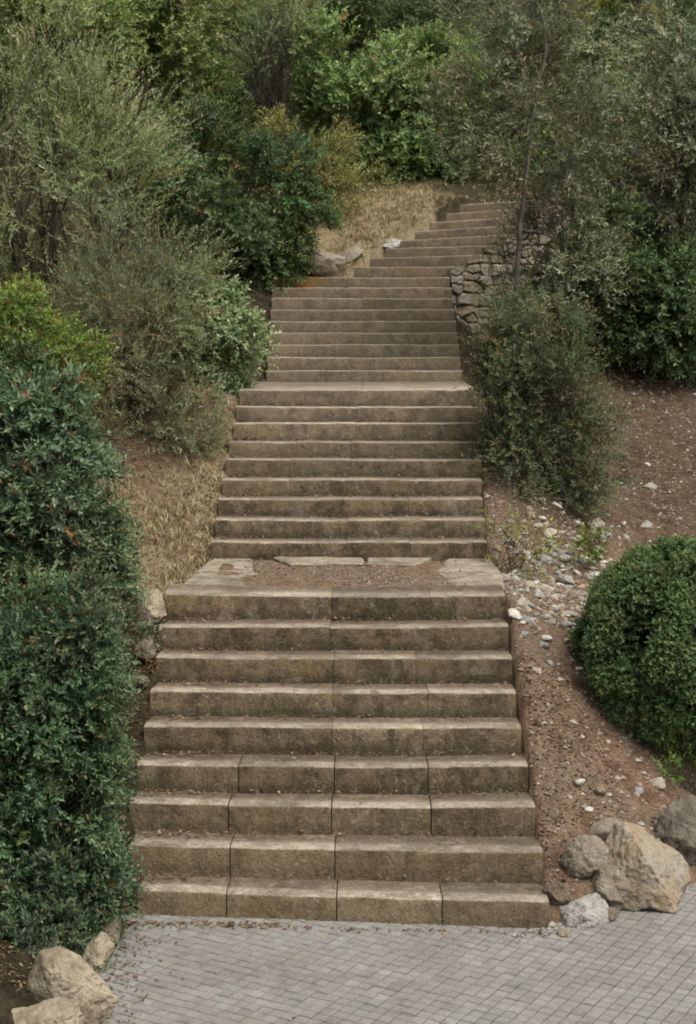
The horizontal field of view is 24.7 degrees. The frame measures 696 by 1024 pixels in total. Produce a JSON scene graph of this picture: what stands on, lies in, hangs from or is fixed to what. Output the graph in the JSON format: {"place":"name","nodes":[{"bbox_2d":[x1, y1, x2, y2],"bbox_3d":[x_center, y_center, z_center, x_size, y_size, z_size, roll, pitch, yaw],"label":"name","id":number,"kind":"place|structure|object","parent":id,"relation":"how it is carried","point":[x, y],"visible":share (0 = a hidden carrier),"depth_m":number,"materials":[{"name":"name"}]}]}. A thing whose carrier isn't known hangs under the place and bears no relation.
{"place":"outdoors","nodes":[
{"label":"outdoors","id":0,"kind":"place"},
{"bbox_2d":[0,1,695,1023],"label":"ground","id":1,"kind":"structure","parent":0,"point":[576,767],"depth_m":14.63,"materials":[{"name":"soil"}]},
{"bbox_2d":[0,2,45,112],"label":"hillside bush","id":2,"kind":"object","parent":1,"relation":"on","point":[15,54],"visible":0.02,"depth_m":29.35,"materials":[{"name":"green plant"}]},
{"bbox_2d":[11,997,85,1023],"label":"boulder","id":3,"kind":"object","parent":1,"relation":"on","point":[58,1010],"visible":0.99,"depth_m":7.64,"materials":[{"name":"beige stone"}]},
{"bbox_2d":[0,264,122,457],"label":"shrub","id":4,"kind":"object","parent":1,"relation":"on","point":[46,320],"visible":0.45,"depth_m":11.39,"materials":[{"name":"green plant"}]},
{"bbox_2d":[27,946,118,1023],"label":"boulder","id":5,"kind":"object","parent":1,"relation":"on","point":[57,971],"visible":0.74,"depth_m":8.01,"materials":[{"name":"beige stone"}]},
{"bbox_2d":[0,0,147,170],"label":"shrub","id":6,"kind":"object","parent":1,"relation":"on","point":[105,18],"visible":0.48,"depth_m":22.33,"materials":[{"name":"green plant"}]},
{"bbox_2d":[0,550,150,977],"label":"shrub","id":7,"kind":"object","parent":1,"relation":"on","point":[47,701],"visible":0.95,"depth_m":8.84,"materials":[{"name":"green plant"}]},
{"bbox_2d":[0,321,165,781],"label":"shrub","id":8,"kind":"object","parent":1,"relation":"on","point":[50,512],"visible":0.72,"depth_m":9.79,"materials":[{"name":"green plant"}]},
{"bbox_2d":[81,932,114,974],"bbox_3d":[-1.388,2.444,8.712,0.173,0.279,0.207,3,7,23],"label":"rock","id":9,"kind":"object","parent":1,"relation":"on","point":[100,942],"visible":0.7,"depth_m":8.66,"materials":[{"name":"beige stone"}]},
{"bbox_2d":[0,0,205,366],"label":"shrub","id":10,"kind":"object","parent":1,"relation":"on","point":[79,170],"visible":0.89,"depth_m":15.58,"materials":[{"name":"green plant"}]},
{"bbox_2d":[4,0,221,122],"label":"hillside bush","id":11,"kind":"object","parent":1,"relation":"on","point":[141,91],"visible":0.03,"depth_m":28.39,"materials":[{"name":"green plant"}]},
{"bbox_2d":[16,180,247,473],"bbox_3d":[-2.088,-1.471,15.288,2.181,3.345,1.954,-4,8,-33],"label":"shrub","id":12,"kind":"object","parent":1,"relation":"on","point":[156,325],"visible":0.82,"depth_m":15.11,"materials":[{"name":"green plant"}]},
{"bbox_2d":[12,0,262,183],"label":"tree","id":13,"kind":"object","parent":1,"relation":"on","point":[154,34],"visible":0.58,"depth_m":24.41,"materials":[{"name":"green plant"}]},
{"bbox_2d":[126,675,148,687],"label":"rock","id":14,"kind":"object","parent":1,"relation":"on","point":[144,683],"visible":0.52,"depth_m":11.09,"materials":[{"name":"brown stone"}]},
{"bbox_2d":[132,638,155,660],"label":"rock","id":15,"kind":"object","parent":1,"relation":"on","point":[151,651],"visible":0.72,"depth_m":11.33,"materials":[{"name":"brown stone"}]},
{"bbox_2d":[138,589,166,626],"bbox_3d":[-1.457,0.734,11.765,0.224,0.327,0.285,0,6,1],"label":"rock","id":16,"kind":"object","parent":1,"relation":"on","point":[154,609],"visible":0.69,"depth_m":11.70,"materials":[{"name":"beige stone"}]},
{"bbox_2d":[111,240,282,406],"bbox_3d":[-1.572,-1.647,16.608,1.801,2.392,1.587,0,6,1],"label":"shrub","id":17,"kind":"object","parent":1,"relation":"on","point":[240,320],"visible":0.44,"depth_m":16.28,"materials":[{"name":"green plant"}]},
{"bbox_2d":[193,0,252,67],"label":"hillside bush","id":18,"kind":"object","parent":1,"relation":"on","point":[231,29],"visible":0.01,"depth_m":31.70,"materials":[{"name":"green plant"}]},
{"bbox_2d":[111,87,348,299],"bbox_3d":[-1.571,-3.691,20.620,3.183,3.615,2.349,0,6,1],"label":"shrub","id":19,"kind":"object","parent":1,"relation":"on","point":[255,220],"visible":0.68,"depth_m":20.44,"materials":[{"name":"green plant"}]},
{"bbox_2d":[154,0,321,110],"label":"hillside bush","id":20,"kind":"object","parent":1,"relation":"on","point":[226,22],"visible":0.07,"depth_m":29.09,"materials":[{"name":"green plant"}]},
{"bbox_2d":[161,0,336,154],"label":"tree","id":21,"kind":"object","parent":1,"relation":"on","point":[261,42],"visible":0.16,"depth_m":26.22,"materials":[{"name":"green plant"}]},
{"bbox_2d":[229,0,310,50],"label":"hillside bush","id":22,"kind":"object","parent":1,"relation":"on","point":[267,18],"visible":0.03,"depth_m":32.18,"materials":[{"name":"green plant"}]},
{"bbox_2d":[215,0,331,185],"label":"shrub","id":23,"kind":"object","parent":1,"relation":"on","point":[269,96],"visible":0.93,"depth_m":24.06,"materials":[{"name":"green plant"}]},
{"bbox_2d":[238,103,394,229],"bbox_3d":[-0.210,-4.871,23.385,3.046,2.262,2.066,-6,9,-41],"label":"shrub","id":24,"kind":"object","parent":1,"relation":"on","point":[340,175],"visible":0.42,"depth_m":22.88,"materials":[{"name":"green plant"}]},
{"bbox_2d":[294,249,346,276],"bbox_3d":[-0.394,-3.294,21.197,0.771,0.549,0.579,0,6,1],"label":"rock","id":25,"kind":"object","parent":1,"relation":"on","point":[331,265],"visible":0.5,"depth_m":21.02,"materials":[{"name":"grey stone"}]},
{"bbox_2d":[260,0,387,106],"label":"shrub","id":26,"kind":"object","parent":1,"relation":"on","point":[310,1],"visible":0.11,"depth_m":29.44,"materials":[{"name":"green plant"}]},
{"bbox_2d":[244,0,439,106],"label":"hillside bush","id":27,"kind":"object","parent":1,"relation":"on","point":[353,47],"visible":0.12,"depth_m":28.87,"materials":[{"name":"green plant"}]},
{"bbox_2d":[0,313,695,1023],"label":"fallen leaves","id":28,"kind":"object","parent":1,"relation":"on","point":[232,923],"visible":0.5,"depth_m":10.90,"materials":[{"name":"plant"}]},
{"bbox_2d":[0,46,695,414],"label":"undergrowth","id":29,"kind":"object","parent":1,"relation":"on","point":[122,224],"visible":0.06,"depth_m":20.29,"materials":[{"name":"green plant"}]},
{"bbox_2d":[338,245,363,262],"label":"rock","id":30,"kind":"object","parent":1,"relation":"on","point":[354,252],"visible":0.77,"depth_m":21.30,"materials":[{"name":"grey stone"}]},
{"bbox_2d":[130,198,599,929],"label":"stone staircase","id":31,"kind":"structure","parent":1,"relation":"on","point":[360,348],"depth_m":11.30,"materials":[{"name":"stone"}]},
{"bbox_2d":[66,163,677,616],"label":"dry grass","id":32,"kind":"structure","parent":1,"relation":"on","point":[424,183],"depth_m":15.03,"materials":[{"name":"plant"}]},
{"bbox_2d":[382,239,402,248],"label":"rock","id":33,"kind":"object","parent":1,"relation":"on","point":[393,243],"visible":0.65,"depth_m":21.74,"materials":[{"name":"white stone"}]},
{"bbox_2d":[353,0,443,37],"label":"hillside bush","id":34,"kind":"object","parent":1,"relation":"on","point":[371,13],"depth_m":31.81,"materials":[{"name":"green plant"}]},
{"bbox_2d":[274,0,525,189],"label":"shrub","id":35,"kind":"object","parent":1,"relation":"on","point":[396,76],"visible":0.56,"depth_m":24.38,"materials":[{"name":"green plant"}]},
{"bbox_2d":[351,0,533,132],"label":"hillside bush","id":36,"kind":"object","parent":1,"relation":"on","point":[424,9],"visible":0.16,"depth_m":27.53,"materials":[{"name":"green plant"}]},
{"bbox_2d":[244,351,695,963],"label":"gravel","id":37,"kind":"structure","parent":1,"relation":"on","point":[560,679],"depth_m":13.06,"materials":[{"name":"gravel"}]},
{"bbox_2d":[409,0,546,54],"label":"shrub","id":38,"kind":"object","parent":1,"relation":"on","point":[488,15],"depth_m":29.78,"materials":[{"name":"green plant"}]},
{"bbox_2d":[408,0,591,66],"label":"hillside bush","id":39,"kind":"object","parent":1,"relation":"on","point":[549,28],"depth_m":31.97,"materials":[{"name":"green plant"}]},
{"bbox_2d":[496,500,504,505],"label":"stone","id":40,"kind":"object","parent":1,"relation":"on","point":[500,502],"visible":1,"depth_m":14.55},
{"bbox_2d":[501,573,510,581],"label":"stone","id":41,"kind":"object","parent":1,"relation":"on","point":[506,577],"visible":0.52,"depth_m":13.07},
{"bbox_2d":[447,207,574,339],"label":"dry stone wall","id":42,"kind":"structure","parent":1,"relation":"on","point":[463,285],"depth_m":21.02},
{"bbox_2d":[508,608,521,618],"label":"stone","id":43,"kind":"object","parent":1,"relation":"on","point":[513,612],"visible":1,"depth_m":11.76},
{"bbox_2d":[509,569,520,575],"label":"stone","id":44,"kind":"object","parent":1,"relation":"on","point":[515,571],"visible":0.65,"depth_m":13.53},
{"bbox_2d":[510,539,521,547],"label":"stone","id":45,"kind":"object","parent":1,"relation":"on","point":[515,544],"visible":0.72,"depth_m":14.05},
{"bbox_2d":[467,503,568,580],"bbox_3d":[1.453,0.377,13.544,0.932,0.904,0.849,0,6,1],"label":"weed","id":46,"kind":"object","parent":1,"relation":"on","point":[517,554],"visible":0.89,"depth_m":13.54,"materials":[{"name":"green plant"}]},
{"bbox_2d":[514,588,523,592],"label":"stone","id":47,"kind":"object","parent":1,"relation":"on","point":[520,590],"visible":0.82,"depth_m":12.61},
{"bbox_2d":[515,596,527,607],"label":"stone","id":48,"kind":"object","parent":1,"relation":"on","point":[521,601],"visible":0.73,"depth_m":12.00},
{"bbox_2d":[521,631,528,636],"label":"stone","id":49,"kind":"object","parent":1,"relation":"on","point":[525,633],"visible":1,"depth_m":11.61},
{"bbox_2d":[525,506,532,511],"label":"stone","id":50,"kind":"object","parent":1,"relation":"on","point":[529,508],"visible":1,"depth_m":14.53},
{"bbox_2d":[524,616,534,623],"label":"stone","id":51,"kind":"object","parent":1,"relation":"on","point":[528,619],"visible":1,"depth_m":11.74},
{"bbox_2d":[525,581,534,586],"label":"stone","id":52,"kind":"object","parent":1,"relation":"on","point":[531,583],"visible":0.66,"depth_m":13.02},
{"bbox_2d":[526,511,534,517],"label":"stone","id":53,"kind":"object","parent":1,"relation":"on","point":[531,513],"visible":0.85,"depth_m":14.46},
{"bbox_2d":[527,602,534,608],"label":"stone","id":54,"kind":"object","parent":1,"relation":"on","point":[531,605],"visible":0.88,"depth_m":12.07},
{"bbox_2d":[528,621,537,629],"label":"stone","id":55,"kind":"object","parent":1,"relation":"on","point":[532,625],"visible":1,"depth_m":11.71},
{"bbox_2d":[531,667,540,673],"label":"stone","id":56,"kind":"object","parent":1,"relation":"on","point":[534,669],"visible":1,"depth_m":11.28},
{"bbox_2d":[533,584,540,590],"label":"stone","id":57,"kind":"object","parent":1,"relation":"on","point":[536,587],"visible":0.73,"depth_m":12.85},
{"bbox_2d":[533,523,542,527],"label":"stone","id":58,"kind":"object","parent":1,"relation":"on","point":[540,525],"visible":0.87,"depth_m":14.38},
{"bbox_2d":[533,590,544,599],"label":"stone","id":59,"kind":"object","parent":1,"relation":"on","point":[538,594],"visible":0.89,"depth_m":12.67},
{"bbox_2d":[410,0,672,382],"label":"olive tree","id":60,"kind":"object","parent":1,"relation":"on","point":[512,114],"visible":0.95,"depth_m":17.67,"materials":[{"name":"green plant"}]},
{"bbox_2d":[537,568,546,574],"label":"stone","id":61,"kind":"object","parent":1,"relation":"on","point":[544,572],"visible":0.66,"depth_m":13.80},
{"bbox_2d":[442,275,645,536],"bbox_3d":[1.882,-0.873,15.063,1.990,2.776,1.662,0,6,1],"label":"shrub","id":62,"kind":"object","parent":1,"relation":"on","point":[562,426],"visible":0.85,"depth_m":14.92,"materials":[{"name":"green plant"}]},
{"bbox_2d":[540,642,549,648],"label":"stone","id":63,"kind":"object","parent":1,"relation":"on","point":[545,645],"visible":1,"depth_m":11.58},
{"bbox_2d":[539,556,553,563],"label":"stone","id":64,"kind":"object","parent":1,"relation":"on","point":[547,560],"visible":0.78,"depth_m":13.95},
{"bbox_2d":[541,613,551,619],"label":"stone","id":65,"kind":"object","parent":1,"relation":"on","point":[546,616],"visible":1,"depth_m":11.99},
{"bbox_2d":[540,584,553,593],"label":"stone","id":66,"kind":"object","parent":1,"relation":"on","point":[548,589],"visible":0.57,"depth_m":13.06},
{"bbox_2d":[542,635,552,641],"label":"stone","id":67,"kind":"object","parent":1,"relation":"on","point":[547,638],"visible":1,"depth_m":11.66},
{"bbox_2d":[543,530,551,538],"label":"stone","id":68,"kind":"object","parent":1,"relation":"on","point":[548,532],"visible":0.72,"depth_m":14.31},
{"bbox_2d":[546,660,553,666],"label":"stone","id":69,"kind":"object","parent":1,"relation":"on","point":[550,662],"visible":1,"depth_m":11.44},
{"bbox_2d":[546,605,553,611],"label":"stone","id":70,"kind":"object","parent":1,"relation":"on","point":[550,607],"visible":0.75,"depth_m":12.35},
{"bbox_2d":[546,528,556,535],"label":"stone","id":71,"kind":"object","parent":1,"relation":"on","point":[550,530],"visible":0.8,"depth_m":14.35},
{"bbox_2d":[545,539,557,547],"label":"stone","id":72,"kind":"object","parent":1,"relation":"on","point":[549,545],"visible":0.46,"depth_m":14.18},
{"bbox_2d":[547,619,555,624],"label":"stone","id":73,"kind":"object","parent":1,"relation":"on","point":[551,621],"visible":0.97,"depth_m":11.95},
{"bbox_2d":[476,0,628,108],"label":"hillside bush","id":74,"kind":"object","parent":1,"relation":"on","point":[558,36],"visible":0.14,"depth_m":28.20,"materials":[{"name":"green plant"}]},
{"bbox_2d":[542,882,571,905],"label":"rock","id":75,"kind":"object","parent":1,"relation":"on","point":[557,893],"visible":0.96,"depth_m":9.46,"materials":[{"name":"brown stone"}]},
{"bbox_2d":[553,502,562,509],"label":"stone","id":76,"kind":"object","parent":1,"relation":"on","point":[558,506],"visible":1,"depth_m":14.82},
{"bbox_2d":[556,603,564,608],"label":"stone","id":77,"kind":"object","parent":1,"relation":"on","point":[561,606],"visible":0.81,"depth_m":12.68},
{"bbox_2d":[555,574,572,584],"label":"stone","id":78,"kind":"object","parent":1,"relation":"on","point":[564,579],"visible":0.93,"depth_m":13.71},
{"bbox_2d":[560,555,571,561],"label":"stone","id":79,"kind":"object","parent":1,"relation":"on","point":[566,557],"visible":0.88,"depth_m":14.04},
{"bbox_2d":[563,620,572,627],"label":"stone","id":80,"kind":"object","parent":1,"relation":"on","point":[568,624],"visible":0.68,"depth_m":12.23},
{"bbox_2d":[565,610,574,615],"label":"stone","id":81,"kind":"object","parent":1,"relation":"on","point":[570,612],"visible":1,"depth_m":12.58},
{"bbox_2d":[569,554,577,561],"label":"stone","id":82,"kind":"object","parent":1,"relation":"on","point":[573,558],"visible":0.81,"depth_m":14.11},
{"bbox_2d":[456,36,694,201],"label":"shrub","id":83,"kind":"object","parent":1,"relation":"on","point":[550,135],"visible":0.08,"depth_m":25.39,"materials":[{"name":"green plant"}]},
{"bbox_2d":[573,521,580,525],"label":"stone","id":84,"kind":"object","parent":1,"relation":"on","point":[577,523],"visible":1,"depth_m":14.77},
{"bbox_2d":[575,666,583,670],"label":"stone","id":85,"kind":"object","parent":1,"relation":"on","point":[578,668],"visible":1,"depth_m":11.59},
{"bbox_2d":[574,778,585,785],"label":"stone","id":86,"kind":"object","parent":1,"relation":"on","point":[580,782],"visible":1,"depth_m":10.35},
{"bbox_2d":[559,892,608,928],"bbox_3d":[1.397,2.401,9.461,0.294,0.206,0.295,-3,7,-22],"label":"rock","id":87,"kind":"object","parent":1,"relation":"on","point":[588,911],"visible":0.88,"depth_m":9.39,"materials":[{"name":"white stone"}]},
{"bbox_2d":[561,834,609,878],"bbox_3d":[1.459,2.109,9.693,0.310,0.266,0.227,0,6,1],"label":"rock","id":88,"kind":"object","parent":1,"relation":"on","point":[585,856],"visible":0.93,"depth_m":9.62,"materials":[{"name":"grey stone"}]},
{"bbox_2d":[567,521,609,572],"bbox_3d":[2.123,0.344,14.003,0.415,0.525,0.512,0,6,1],"label":"weed","id":89,"kind":"object","parent":1,"relation":"on","point":[586,541],"visible":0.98,"depth_m":13.94,"materials":[{"name":"green plant"}]},
{"bbox_2d":[584,806,593,812],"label":"stone","id":90,"kind":"object","parent":1,"relation":"on","point":[588,809],"visible":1,"depth_m":10.18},
{"bbox_2d":[587,571,599,578],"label":"stone","id":91,"kind":"object","parent":1,"relation":"on","point":[593,572],"visible":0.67,"depth_m":13.91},
{"bbox_2d":[587,517,603,529],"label":"stone","id":92,"kind":"object","parent":1,"relation":"on","point":[597,523],"visible":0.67,"depth_m":15.01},
{"bbox_2d":[593,784,605,795],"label":"stone","id":93,"kind":"object","parent":1,"relation":"on","point":[600,789],"visible":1,"depth_m":10.36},
{"bbox_2d":[598,531,610,536],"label":"stone","id":94,"kind":"object","parent":1,"relation":"on","point":[607,534],"visible":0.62,"depth_m":14.99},
{"bbox_2d":[588,818,623,840],"bbox_3d":[1.654,2.028,10.035,0.285,0.143,0.280,5,8,40],"label":"rock","id":95,"kind":"object","parent":1,"relation":"on","point":[601,829],"visible":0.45,"depth_m":9.97,"materials":[{"name":"grey stone"}]},
{"bbox_2d":[522,0,691,79],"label":"hillside bush","id":96,"kind":"object","parent":1,"relation":"on","point":[587,22],"visible":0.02,"depth_m":30.82,"materials":[{"name":"green plant"}]},
{"bbox_2d":[519,182,695,386],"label":"shrub","id":97,"kind":"object","parent":1,"relation":"on","point":[662,325],"visible":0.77,"depth_m":18.41,"materials":[{"name":"green plant"}]},
{"bbox_2d":[592,863,624,905],"bbox_3d":[1.602,2.294,9.661,0.298,0.352,0.204,-5,8,-40],"label":"rock","id":98,"kind":"object","parent":1,"relation":"on","point":[604,887],"visible":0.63,"depth_m":9.57,"materials":[{"name":"grey stone"}]},
{"bbox_2d":[526,0,693,105],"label":"shrub","id":99,"kind":"object","parent":1,"relation":"on","point":[594,21],"visible":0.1,"depth_m":28.45,"materials":[{"name":"green plant"}]},
{"bbox_2d":[532,0,695,294],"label":"olive tree","id":100,"kind":"object","parent":1,"relation":"on","point":[673,96],"visible":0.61,"depth_m":18.79,"materials":[{"name":"green plant"}]},
{"bbox_2d":[622,535,630,540],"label":"stone","id":101,"kind":"object","parent":1,"relation":"on","point":[626,538],"visible":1,"depth_m":15.04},
{"bbox_2d":[566,532,695,760],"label":"clipped bush","id":102,"kind":"object","parent":1,"relation":"on","point":[633,636],"visible":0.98,"depth_m":11.13,"materials":[{"name":"green plant"}]},
{"bbox_2d":[568,0,695,138],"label":"hillside bush","id":103,"kind":"object","parent":1,"relation":"on","point":[607,7],"visible":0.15,"depth_m":27.37,"materials":[{"name":"green plant"}]},
{"bbox_2d":[633,787,642,794],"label":"stone","id":104,"kind":"object","parent":1,"relation":"on","point":[638,789],"visible":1,"depth_m":10.58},
{"bbox_2d":[640,520,652,528],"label":"stone","id":105,"kind":"object","parent":1,"relation":"on","point":[646,524],"visible":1,"depth_m":15.46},
{"bbox_2d":[604,822,690,912],"bbox_3d":[1.816,2.217,9.763,0.572,0.591,0.482,2,7,14],"label":"boulder","id":106,"kind":"object","parent":1,"relation":"on","point":[651,873],"visible":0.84,"depth_m":9.60,"materials":[{"name":"stone"}]},
{"bbox_2d":[643,482,656,489],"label":"stone","id":107,"kind":"object","parent":1,"relation":"on","point":[651,486],"visible":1,"depth_m":16.28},
{"bbox_2d":[649,777,664,788],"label":"stone","id":108,"kind":"object","parent":1,"relation":"on","point":[658,783],"visible":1,"depth_m":10.79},
{"bbox_2d":[653,739,695,794],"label":"weed","id":109,"kind":"object","parent":1,"relation":"on","point":[665,770],"visible":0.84,"depth_m":10.99,"materials":[{"name":"green plant"}]},
{"bbox_2d":[655,794,695,866],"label":"boulder","id":110,"kind":"object","parent":1,"relation":"on","point":[675,827],"visible":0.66,"depth_m":10.13,"materials":[{"name":"stone"}]},
{"bbox_2d":[97,883,695,1023],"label":"paved square","id":111,"kind":"structure","parent":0,"point":[610,972],"depth_m":8.68,"materials":[{"name":"stone"}]},
{"bbox_2d":[99,914,121,941],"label":"rock","id":112,"kind":"object","parent":111,"relation":"on","point":[114,933],"visible":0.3,"depth_m":9.03,"materials":[{"name":"stone"}]},
{"bbox_2d":[556,929,571,937],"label":"stone","id":113,"kind":"object","parent":111,"relation":"on","point":[561,933],"visible":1,"depth_m":9.20,"materials":[{"name":"beige stone"}]},
{"bbox_2d":[608,906,618,921],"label":"stone","id":114,"kind":"object","parent":111,"relation":"on","point":[613,912],"visible":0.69,"depth_m":9.44,"materials":[{"name":"brown stone"}]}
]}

